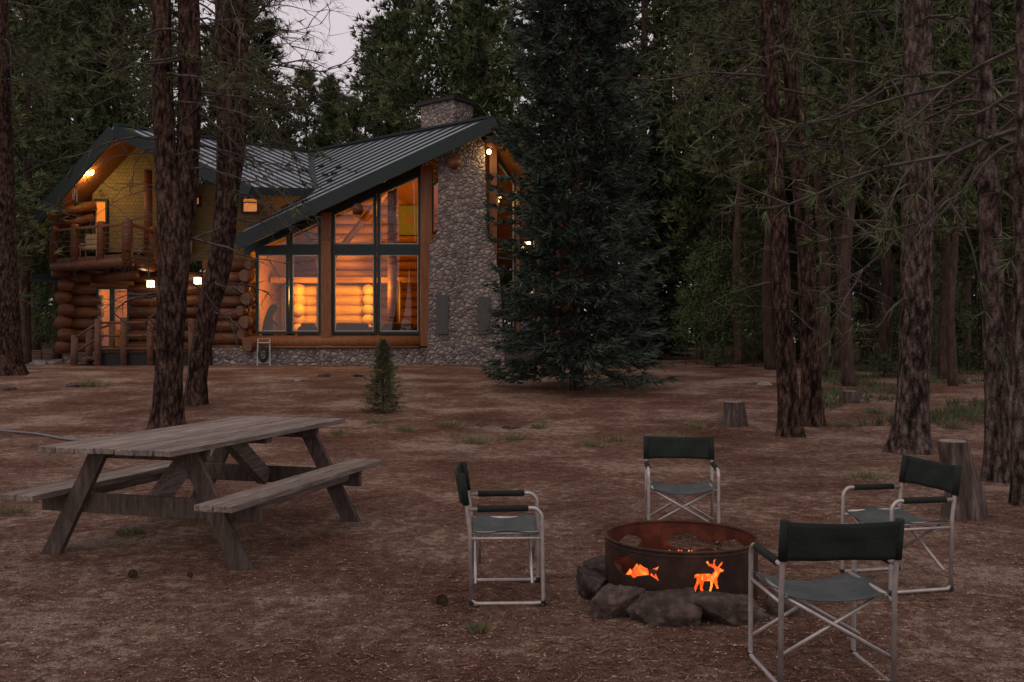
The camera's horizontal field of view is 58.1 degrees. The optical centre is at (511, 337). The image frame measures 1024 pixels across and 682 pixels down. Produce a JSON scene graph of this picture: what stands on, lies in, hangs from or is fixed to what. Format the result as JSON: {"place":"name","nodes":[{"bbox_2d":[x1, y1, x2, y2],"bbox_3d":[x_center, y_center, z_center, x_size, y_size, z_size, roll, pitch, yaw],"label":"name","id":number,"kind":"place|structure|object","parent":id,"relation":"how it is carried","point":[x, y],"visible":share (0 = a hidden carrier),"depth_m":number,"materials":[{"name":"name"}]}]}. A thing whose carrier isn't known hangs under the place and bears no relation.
{"place":"outdoors","nodes":[
{"label":"outdoors","id":0,"kind":"place"},
{"bbox_2d":[0,339,1023,681],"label":"ground","id":1,"kind":"structure","parent":0,"point":[698,393],"depth_m":7.42,"materials":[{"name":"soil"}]},
{"bbox_2d":[31,283,58,359],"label":"aspen tree","id":2,"kind":"object","parent":1,"relation":"on","point":[42,297],"visible":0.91,"depth_m":39.99,"materials":[{"name":"green plant"}]},
{"bbox_2d":[8,0,85,300],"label":"pine tree","id":3,"kind":"object","parent":1,"relation":"on","point":[22,187],"visible":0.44,"depth_m":34.65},
{"bbox_2d":[9,0,88,349],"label":"pine tree","id":4,"kind":"object","parent":1,"relation":"on","point":[36,308],"visible":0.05,"depth_m":55.29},
{"bbox_2d":[9,0,114,358],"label":"pine tree","id":5,"kind":"object","parent":1,"relation":"on","point":[74,7],"visible":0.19,"depth_m":42.76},
{"bbox_2d":[8,0,118,363],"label":"pine tree","id":6,"kind":"object","parent":1,"relation":"on","point":[26,153],"visible":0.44,"depth_m":37.87,"materials":[{"name":"plant"}]},
{"bbox_2d":[0,0,139,375],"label":"pine tree","id":7,"kind":"object","parent":1,"relation":"on","point":[12,362],"visible":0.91,"depth_m":27.84,"materials":[{"name":"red plant"}]},
{"bbox_2d":[15,0,147,271],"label":"pine tree","id":8,"kind":"object","parent":1,"relation":"on","point":[93,80],"visible":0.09,"depth_m":45.26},
{"bbox_2d":[16,3,151,233],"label":"pine tree","id":9,"kind":"object","parent":1,"relation":"on","point":[68,105],"visible":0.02,"depth_m":51.69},
{"bbox_2d":[20,0,177,272],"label":"pine tree","id":10,"kind":"object","parent":1,"relation":"on","point":[116,115],"visible":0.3,"depth_m":43.91,"materials":[{"name":"plant"}]},
{"bbox_2d":[120,0,215,271],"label":"pine tree","id":11,"kind":"object","parent":1,"relation":"on","point":[193,269],"visible":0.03,"depth_m":53.42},
{"bbox_2d":[0,416,381,569],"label":"picnic table","id":12,"kind":"object","parent":1,"relation":"on","point":[183,451],"visible":1,"depth_m":6.77,"materials":[{"name":"brown wood"}]},
{"bbox_2d":[21,0,363,429],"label":"pine tree","id":13,"kind":"object","parent":1,"relation":"on","point":[177,167],"visible":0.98,"depth_m":15.52,"materials":[{"name":"red plant"}]},
{"bbox_2d":[190,21,215,269],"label":"pine tree","id":14,"kind":"object","parent":1,"relation":"on","point":[204,42],"visible":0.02,"depth_m":63.76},
{"bbox_2d":[193,0,284,271],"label":"pine tree","id":15,"kind":"object","parent":1,"relation":"on","point":[255,34],"visible":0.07,"depth_m":49.88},
{"bbox_2d":[61,0,419,405],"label":"pine tree","id":16,"kind":"object","parent":1,"relation":"on","point":[215,283],"visible":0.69,"depth_m":19.32,"materials":[{"name":"red plant"}]},
{"bbox_2d":[192,0,288,269],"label":"pine tree","id":17,"kind":"object","parent":1,"relation":"on","point":[211,113],"visible":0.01,"depth_m":53.25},
{"bbox_2d":[247,17,306,147],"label":"pine tree","id":18,"kind":"object","parent":1,"relation":"on","point":[264,37],"visible":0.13,"depth_m":51.65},
{"bbox_2d":[286,67,332,149],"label":"pine tree","id":19,"kind":"object","parent":1,"relation":"on","point":[310,124],"visible":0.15,"depth_m":54.86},
{"bbox_2d":[30,92,598,365],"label":"log house","id":20,"kind":"structure","parent":1,"relation":"on","point":[437,165],"depth_m":35.30,"materials":[{"name":"brown wood"}]},
{"bbox_2d":[93,199,108,247],"bbox_3d":[-16.722,-4.623,37.495,0.567,1.984,0.130,0,0,0],"label":"door","id":21,"kind":"structure","parent":20,"relation":"in","point":[106,201],"depth_m":37.45,"materials":[{"name":"brown wood"}]},
{"bbox_2d":[112,287,129,347],"bbox_3d":[-15.856,-0.795,37.395,0.689,2.473,0.130,0,0,0],"label":"door","id":22,"kind":"structure","parent":20,"relation":"in","point":[114,289],"depth_m":37.33,"materials":[{"name":"brown wood"}]},
{"bbox_2d":[261,304,278,334],"bbox_3d":[-9.473,-0.473,36.015,0.757,1.631,0.500,0,0,0],"label":"bear statue","id":23,"kind":"object","parent":20,"relation":"on","point":[269,322],"visible":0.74,"depth_m":35.83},
{"bbox_2d":[255,252,288,333],"bbox_3d":[-9.171,-1.684,35.295,1.267,3.135,0.130,0,0,0],"label":"window","id":24,"kind":"structure","parent":20,"relation":"in","point":[257,254],"depth_m":35.23,"materials":[{"name":"green metal"}]},
{"bbox_2d":[290,252,320,333],"bbox_3d":[-7.904,-1.684,35.295,1.201,3.135,0.130,0,0,0],"label":"window","id":25,"kind":"structure","parent":20,"relation":"in","point":[292,254],"depth_m":35.23,"materials":[{"name":"green metal"}]},
{"bbox_2d":[290,219,320,246],"bbox_3d":[-7.904,-4.002,35.295,1.201,1.101,0.130,0,0,0],"label":"window","id":26,"kind":"structure","parent":20,"relation":"in","point":[292,244],"depth_m":35.23,"materials":[{"name":"green metal"}]},
{"bbox_2d":[333,323,374,334],"bbox_3d":[-6.293,-0.145,36.660,1.540,0.850,0.980,0,0,0],"label":"sofa","id":27,"kind":"object","parent":20,"relation":"on","point":[353,327],"visible":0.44,"depth_m":36.17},
{"bbox_2d":[332,252,376,333],"bbox_3d":[-6.036,-1.684,35.295,1.701,3.135,0.130,0,0,0],"label":"window","id":28,"kind":"structure","parent":20,"relation":"in","point":[334,254],"depth_m":35.23,"materials":[{"name":"green metal"}]},
{"bbox_2d":[332,193,376,246],"bbox_3d":[-6.036,-4.485,35.295,1.701,2.068,0.130,0,0,0],"label":"window","id":29,"kind":"structure","parent":20,"relation":"in","point":[374,196],"depth_m":35.23,"materials":[{"name":"green metal"}]},
{"bbox_2d":[379,323,417,334],"bbox_3d":[-4.500,-0.145,36.560,1.440,0.850,0.980,0,0,0],"label":"sofa","id":30,"kind":"object","parent":20,"relation":"on","point":[397,327],"visible":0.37,"depth_m":36.07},
{"bbox_2d":[377,252,419,333],"bbox_3d":[-4.319,-1.684,35.295,1.667,3.135,0.130,0,0,0],"label":"window","id":31,"kind":"structure","parent":20,"relation":"in","point":[379,254],"depth_m":35.23,"materials":[{"name":"green metal"}]},
{"bbox_2d":[377,173,419,246],"bbox_3d":[-4.319,-4.869,35.295,1.667,2.835,0.130,0,0,0],"label":"window","id":32,"kind":"structure","parent":20,"relation":"in","point":[379,244],"depth_m":35.23,"materials":[{"name":"green metal"}]},
{"bbox_2d":[398,206,416,234],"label":"wall hanging","id":33,"kind":"object","parent":20,"relation":"hanging from","point":[407,220],"depth_m":40.98},
{"bbox_2d":[497,156,515,253],"bbox_3d":[-0.259,-5.139,36.042,0.130,3.677,1.400,0,0,32],"label":"window","id":34,"kind":"structure","parent":20,"relation":"in","point":[499,162],"depth_m":36.05,"materials":[{"name":"green metal"}]},
{"bbox_2d":[307,73,342,146],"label":"pine tree","id":35,"kind":"object","parent":1,"relation":"on","point":[328,82],"visible":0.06,"depth_m":59.55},
{"bbox_2d":[312,84,344,147],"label":"pine tree","id":36,"kind":"object","parent":1,"relation":"on","point":[327,111],"visible":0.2,"depth_m":54.79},
{"bbox_2d":[331,93,365,144],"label":"pine tree","id":37,"kind":"object","parent":1,"relation":"on","point":[349,126],"visible":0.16,"depth_m":51.83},
{"bbox_2d":[337,36,377,138],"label":"pine tree","id":38,"kind":"object","parent":1,"relation":"on","point":[362,42],"visible":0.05,"depth_m":61.38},
{"bbox_2d":[357,21,398,137],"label":"pine tree","id":39,"kind":"object","parent":1,"relation":"on","point":[373,58],"visible":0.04,"depth_m":55.71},
{"bbox_2d":[359,337,405,413],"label":"sapling","id":40,"kind":"object","parent":1,"relation":"on","point":[383,355],"visible":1,"depth_m":18.14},
{"bbox_2d":[324,0,445,143],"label":"pine tree","id":41,"kind":"object","parent":1,"relation":"on","point":[376,27],"visible":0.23,"depth_m":52.09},
{"bbox_2d":[365,6,428,138],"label":"pine tree","id":42,"kind":"object","parent":1,"relation":"on","point":[401,27],"visible":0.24,"depth_m":49.49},
{"bbox_2d":[389,0,449,132],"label":"pine tree","id":43,"kind":"object","parent":1,"relation":"on","point":[425,10],"visible":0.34,"depth_m":47.52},
{"bbox_2d":[391,0,547,166],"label":"pine tree","id":44,"kind":"object","parent":1,"relation":"on","point":[464,14],"visible":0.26,"depth_m":46.49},
{"bbox_2d":[428,0,511,268],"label":"pine tree","id":45,"kind":"object","parent":1,"relation":"on","point":[452,51],"visible":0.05,"depth_m":51.50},
{"bbox_2d":[428,0,521,270],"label":"pine tree","id":46,"kind":"object","parent":1,"relation":"on","point":[469,24],"visible":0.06,"depth_m":51.55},
{"bbox_2d":[457,618,494,633],"bbox_3d":[-0.177,1.562,5.008,0.184,0.081,0.202,0,0,-35],"label":"grass tuft","id":47,"kind":"object","parent":1,"relation":"on","point":[475,628],"visible":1,"depth_m":5.00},
{"bbox_2d":[441,0,523,310],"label":"pine tree","id":48,"kind":"object","parent":1,"relation":"on","point":[475,5],"visible":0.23,"depth_m":46.62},
{"bbox_2d":[18,124,980,345],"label":"distant undergrowth","id":49,"kind":"object","parent":1,"relation":"on","point":[503,320],"visible":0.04,"depth_m":63.65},
{"bbox_2d":[455,461,545,606],"bbox_3d":[-0.082,1.206,5.759,0.551,0.788,0.572,0,0,-2],"label":"camp chair","id":50,"kind":"object","parent":1,"relation":"on","point":[479,525],"visible":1,"depth_m":5.64,"materials":[{"name":"metal"}]},
{"bbox_2d":[494,22,536,325],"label":"pine tree","id":51,"kind":"object","parent":1,"relation":"on","point":[504,97],"visible":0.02,"depth_m":66.46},
{"bbox_2d":[489,5,595,323],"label":"pine tree","id":52,"kind":"object","parent":1,"relation":"on","point":[518,99],"visible":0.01,"depth_m":51.24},
{"bbox_2d":[462,0,631,199],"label":"pine tree","id":53,"kind":"object","parent":1,"relation":"on","point":[496,58],"visible":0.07,"depth_m":43.29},
{"bbox_2d":[477,0,686,391],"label":"spruce tree","id":54,"kind":"object","parent":1,"relation":"on","point":[584,288],"visible":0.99,"depth_m":22.17,"materials":[{"name":"green plant"}]},
{"bbox_2d":[576,565,606,599],"bbox_3d":[0.498,1.549,5.692,0.208,0.221,0.344,0,0,5],"label":"lava rock","id":55,"kind":"object","parent":1,"relation":"on","point":[590,583],"visible":0.75,"depth_m":5.62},
{"bbox_2d":[583,556,621,575],"bbox_3d":[0.591,1.591,6.045,0.248,0.250,0.347,-4,-1,-11],"label":"lava rock","id":56,"kind":"object","parent":1,"relation":"on","point":[595,564],"visible":0.33,"depth_m":6.01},
{"bbox_2d":[587,583,644,619],"bbox_3d":[0.607,1.586,5.323,0.329,0.306,0.302,0,3,26],"label":"lava rock","id":57,"kind":"object","parent":1,"relation":"on","point":[608,600],"visible":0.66,"depth_m":5.24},
{"bbox_2d":[569,1,672,350],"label":"pine tree","id":58,"kind":"object","parent":1,"relation":"on","point":[610,335],"visible":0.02,"depth_m":52.09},
{"bbox_2d":[612,143,665,359],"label":"spruce tree","id":59,"kind":"object","parent":1,"relation":"on","point":[643,196],"visible":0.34,"depth_m":41.72,"materials":[{"name":"green plant"}]},
{"bbox_2d":[566,0,717,358],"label":"pine tree","id":60,"kind":"object","parent":1,"relation":"on","point":[644,46],"visible":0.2,"depth_m":42.92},
{"bbox_2d":[587,0,729,357],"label":"pine tree","id":61,"kind":"object","parent":1,"relation":"on","point":[666,28],"visible":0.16,"depth_m":43.40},
{"bbox_2d":[624,119,694,358],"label":"spruce tree","id":62,"kind":"object","parent":1,"relation":"on","point":[660,225],"visible":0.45,"depth_m":42.47,"materials":[{"name":"green plant"}]},
{"bbox_2d":[624,587,702,627],"bbox_3d":[0.849,1.587,5.171,0.421,0.298,0.218,-4,-2,-2],"label":"lava rock","id":63,"kind":"object","parent":1,"relation":"on","point":[670,608],"visible":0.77,"depth_m":5.12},
{"bbox_2d":[625,550,723,591],"bbox_3d":[1.060,1.479,5.800,0.910,0.265,0.910,0,0,0],"label":"campfire","id":64,"kind":"object","parent":1,"relation":"on","point":[639,570],"visible":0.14,"depth_m":5.61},
{"bbox_2d":[604,519,758,600],"bbox_3d":[1.060,1.420,5.800,0.954,0.360,0.954,0,0,0],"label":"fire ring","id":65,"kind":"object","parent":1,"relation":"on","point":[676,569],"visible":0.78,"depth_m":5.48,"materials":[{"name":"metal"}]},
{"bbox_2d":[643,436,720,545],"bbox_3d":[1.344,1.206,7.336,0.572,0.788,0.551,0,0,6],"label":"camp chair","id":66,"kind":"object","parent":1,"relation":"on","point":[680,447],"visible":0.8,"depth_m":7.49,"materials":[{"name":"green fabric"}]},
{"bbox_2d":[669,283,711,364],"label":"aspen tree","id":67,"kind":"object","parent":1,"relation":"on","point":[680,299],"visible":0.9,"depth_m":35.98,"materials":[{"name":"green plant"}]},
{"bbox_2d":[635,0,753,359],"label":"pine tree","id":68,"kind":"object","parent":1,"relation":"on","point":[684,220],"visible":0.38,"depth_m":41.64,"materials":[{"name":"plant"}]},
{"bbox_2d":[664,236,729,361],"bbox_3d":[8.465,-1.770,40.057,2.927,5.851,3.536,0,0,-40],"label":"aspen tree","id":69,"kind":"object","parent":1,"relation":"on","point":[705,244],"visible":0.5,"depth_m":39.98,"materials":[{"name":"green plant"}]},
{"bbox_2d":[671,249,731,363],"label":"aspen tree","id":70,"kind":"object","parent":1,"relation":"on","point":[690,267],"visible":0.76,"depth_m":36.99,"materials":[{"name":"green plant"}]},
{"bbox_2d":[680,234,744,360],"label":"aspen tree","id":71,"kind":"object","parent":1,"relation":"on","point":[717,264],"visible":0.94,"depth_m":35.89,"materials":[{"name":"green plant"}]},
{"bbox_2d":[681,153,748,360],"bbox_3d":[8.935,-3.525,39.976,3.102,9.456,2.982,0,0,-3],"label":"pine tree","id":72,"kind":"object","parent":1,"relation":"on","point":[720,200],"visible":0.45,"depth_m":39.94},
{"bbox_2d":[696,340,741,367],"bbox_3d":[7.207,0.663,32.603,1.435,1.123,1.410,0,0,-28],"label":"shrub","id":73,"kind":"object","parent":1,"relation":"on","point":[713,357],"visible":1,"depth_m":32.51,"materials":[{"name":"green plant"}]},
{"bbox_2d":[689,591,769,625],"bbox_3d":[1.234,1.560,5.200,0.520,0.230,0.270,3,0,-5],"label":"lava rock","id":74,"kind":"object","parent":1,"relation":"on","point":[725,608],"visible":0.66,"depth_m":5.10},
{"bbox_2d":[720,401,747,426],"bbox_3d":[3.865,1.460,16.074,0.496,0.666,0.505,0,0,0],"label":"tree stump","id":75,"kind":"object","parent":1,"relation":"on","point":[734,414],"visible":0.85,"depth_m":15.96,"materials":[{"name":"brown wood"}]},
{"bbox_2d":[653,0,815,364],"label":"pine tree","id":76,"kind":"object","parent":1,"relation":"on","point":[737,254],"visible":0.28,"depth_m":35.90,"materials":[{"name":"plant"}]},
{"bbox_2d":[720,201,763,366],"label":"pine tree","id":77,"kind":"object","parent":1,"relation":"on","point":[755,232],"visible":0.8,"depth_m":33.96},
{"bbox_2d":[692,0,818,361],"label":"pine tree","id":78,"kind":"object","parent":1,"relation":"on","point":[792,235],"visible":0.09,"depth_m":39.48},
{"bbox_2d":[691,0,848,369],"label":"pine tree","id":79,"kind":"object","parent":1,"relation":"on","point":[768,334],"visible":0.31,"depth_m":30.93,"materials":[{"name":"plant"}]},
{"bbox_2d":[718,0,840,330],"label":"pine tree","id":80,"kind":"object","parent":1,"relation":"on","point":[787,196],"visible":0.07,"depth_m":37.95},
{"bbox_2d":[596,0,973,437],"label":"pine tree","id":81,"kind":"object","parent":1,"relation":"on","point":[789,420],"visible":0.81,"depth_m":14.61,"materials":[{"name":"red plant"}]},
{"bbox_2d":[764,578,806,617],"bbox_3d":[1.605,1.551,5.404,0.250,0.232,0.351,0,0,13],"label":"lava rock","id":82,"kind":"object","parent":1,"relation":"on","point":[771,606],"visible":0.28,"depth_m":5.28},
{"bbox_2d":[614,0,969,427],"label":"pine tree","id":83,"kind":"object","parent":1,"relation":"on","point":[812,406],"visible":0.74,"depth_m":15.99,"materials":[{"name":"red plant"}]},
{"bbox_2d":[730,0,889,359],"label":"pine tree","id":84,"kind":"object","parent":1,"relation":"on","point":[797,303],"visible":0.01,"depth_m":41.82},
{"bbox_2d":[727,0,900,376],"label":"pine tree","id":85,"kind":"object","parent":1,"relation":"on","point":[822,230],"visible":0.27,"depth_m":26.85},
{"bbox_2d":[753,0,896,366],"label":"pine tree","id":86,"kind":"object","parent":1,"relation":"on","point":[838,232],"visible":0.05,"depth_m":32.85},
{"bbox_2d":[747,518,904,681],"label":"camp chair","id":87,"kind":"object","parent":1,"relation":"on","point":[881,541],"visible":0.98,"depth_m":4.21,"materials":[{"name":"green fabric"}]},
{"bbox_2d":[791,166,860,361],"bbox_3d":[12.347,-2.996,35.816,2.651,8.406,2.757,0,0,-7],"label":"pine tree","id":88,"kind":"object","parent":1,"relation":"on","point":[832,276],"visible":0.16,"depth_m":35.74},
{"bbox_2d":[672,0,1023,506],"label":"pine tree","id":89,"kind":"object","parent":1,"relation":"on","point":[1016,494],"visible":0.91,"depth_m":8.81,"materials":[{"name":"brown plant"}]},
{"bbox_2d":[688,0,1015,454],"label":"pine tree","id":90,"kind":"object","parent":1,"relation":"on","point":[910,432],"visible":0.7,"depth_m":12.44,"materials":[{"name":"brown plant"}]},
{"bbox_2d":[761,0,952,386],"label":"pine tree","id":91,"kind":"object","parent":1,"relation":"on","point":[846,349],"visible":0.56,"depth_m":23.91,"materials":[{"name":"plant"}]},
{"bbox_2d":[835,296,886,360],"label":"aspen tree","id":92,"kind":"object","parent":1,"relation":"on","point":[856,307],"visible":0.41,"depth_m":28.91,"materials":[{"name":"green plant"}]},
{"bbox_2d":[786,3,937,363],"bbox_3d":[14.368,-9.469,37.708,6.488,21.654,6.477,0,0,33],"label":"pine tree","id":93,"kind":"object","parent":1,"relation":"on","point":[865,310],"visible":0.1,"depth_m":37.82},
{"bbox_2d":[826,12,901,363],"bbox_3d":[13.995,-8.028,35.943,5.260,18.730,5.260,0,0,-36],"label":"pine tree","id":94,"kind":"object","parent":1,"relation":"on","point":[874,313],"visible":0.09,"depth_m":35.79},
{"bbox_2d":[842,465,895,481],"bbox_3d":[3.961,1.513,10.204,0.613,0.146,0.592,0,0,22],"label":"grass tuft","id":95,"kind":"object","parent":1,"relation":"on","point":[868,476],"visible":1,"depth_m":10.30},
{"bbox_2d":[854,339,898,376],"bbox_3d":[10.845,0.668,26.717,1.674,1.334,1.703,0,0,-4],"label":"shrub","id":96,"kind":"object","parent":1,"relation":"on","point":[885,361],"visible":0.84,"depth_m":26.68,"materials":[{"name":"green plant"}]},
{"bbox_2d":[860,264,899,365],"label":"aspen tree","id":97,"kind":"object","parent":1,"relation":"on","point":[896,316],"visible":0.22,"depth_m":33.00,"materials":[{"name":"green plant"}]},
{"bbox_2d":[831,1,939,358],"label":"pine tree","id":98,"kind":"object","parent":1,"relation":"on","point":[895,301],"visible":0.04,"depth_m":39.86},
{"bbox_2d":[805,0,971,371],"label":"pine tree","id":99,"kind":"object","parent":1,"relation":"on","point":[887,288],"visible":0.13,"depth_m":29.77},
{"bbox_2d":[840,455,962,595],"bbox_3d":[2.546,1.206,6.038,0.551,0.788,0.572,0,0,-13],"label":"camp chair","id":100,"kind":"object","parent":1,"relation":"on","point":[933,474],"visible":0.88,"depth_m":6.06,"materials":[{"name":"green fabric"}]},
{"bbox_2d":[783,0,1023,482],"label":"pine tree","id":101,"kind":"object","parent":1,"relation":"on","point":[996,461],"visible":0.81,"depth_m":10.07,"materials":[{"name":"brown plant"}]},
{"bbox_2d":[890,225,940,370],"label":"pine tree","id":102,"kind":"object","parent":1,"relation":"on","point":[937,311],"visible":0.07,"depth_m":28.78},
{"bbox_2d":[821,357,1011,425],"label":"forest grass","id":103,"kind":"structure","parent":1,"relation":"on","point":[933,414],"depth_m":20.97,"materials":[{"name":"green plant"}]},
{"bbox_2d":[847,0,1012,378],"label":"pine tree","id":104,"kind":"object","parent":1,"relation":"on","point":[941,360],"visible":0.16,"depth_m":25.86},
{"bbox_2d":[858,1,1009,364],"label":"pine tree","id":105,"kind":"object","parent":1,"relation":"on","point":[969,261],"visible":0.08,"depth_m":32.72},
{"bbox_2d":[862,4,1012,366],"bbox_3d":[16.695,-10.333,34.275,7.305,23.390,6.917,0,0,9],"label":"pine tree","id":106,"kind":"object","parent":1,"relation":"on","point":[967,336],"visible":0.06,"depth_m":33.84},
{"bbox_2d":[881,0,1013,385],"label":"pine tree","id":107,"kind":"object","parent":1,"relation":"on","point":[951,357],"visible":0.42,"depth_m":23.93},
{"bbox_2d":[887,0,1012,370],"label":"pine tree","id":108,"kind":"object","parent":1,"relation":"on","point":[1007,27],"visible":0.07,"depth_m":29.82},
{"bbox_2d":[933,275,980,357],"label":"aspen tree","id":109,"kind":"object","parent":1,"relation":"on","point":[968,325],"visible":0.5,"depth_m":29.88,"materials":[{"name":"green plant"}]},
{"bbox_2d":[936,439,988,521],"bbox_3d":[3.997,1.382,8.151,0.405,0.934,0.401,0,0,-37],"label":"tree stump","id":110,"kind":"object","parent":1,"relation":"on","point":[971,503],"visible":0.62,"depth_m":8.04,"materials":[{"name":"brown wood"}]},
{"bbox_2d":[956,336,982,369],"bbox_3d":[15.058,0.568,30.040,1.753,1.397,1.784,0,0,-11],"label":"shrub","id":111,"kind":"object","parent":1,"relation":"on","point":[972,359],"visible":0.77,"depth_m":29.98,"materials":[{"name":"green plant"}]},
{"bbox_2d":[932,0,1015,384],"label":"pine tree","id":112,"kind":"object","parent":1,"relation":"on","point":[998,12],"visible":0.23,"depth_m":23.78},
{"bbox_2d":[940,181,1010,358],"bbox_3d":[17.946,-3.010,36.116,2.757,8.406,2.651,0,0,41],"label":"pine tree","id":113,"kind":"object","parent":1,"relation":"on","point":[977,334],"visible":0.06,"depth_m":35.91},
{"bbox_2d":[950,4,1012,317],"bbox_3d":[18.233,-10.315,31.941,6.917,23.390,7.305,0,0,-5],"label":"pine tree","id":114,"kind":"object","parent":1,"relation":"on","point":[1007,231],"visible":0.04,"depth_m":32.34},
{"bbox_2d":[12,0,1011,328],"label":"sky","id":115,"kind":"structure","parent":0,"point":[340,23],"materials":[{"name":"grey"}]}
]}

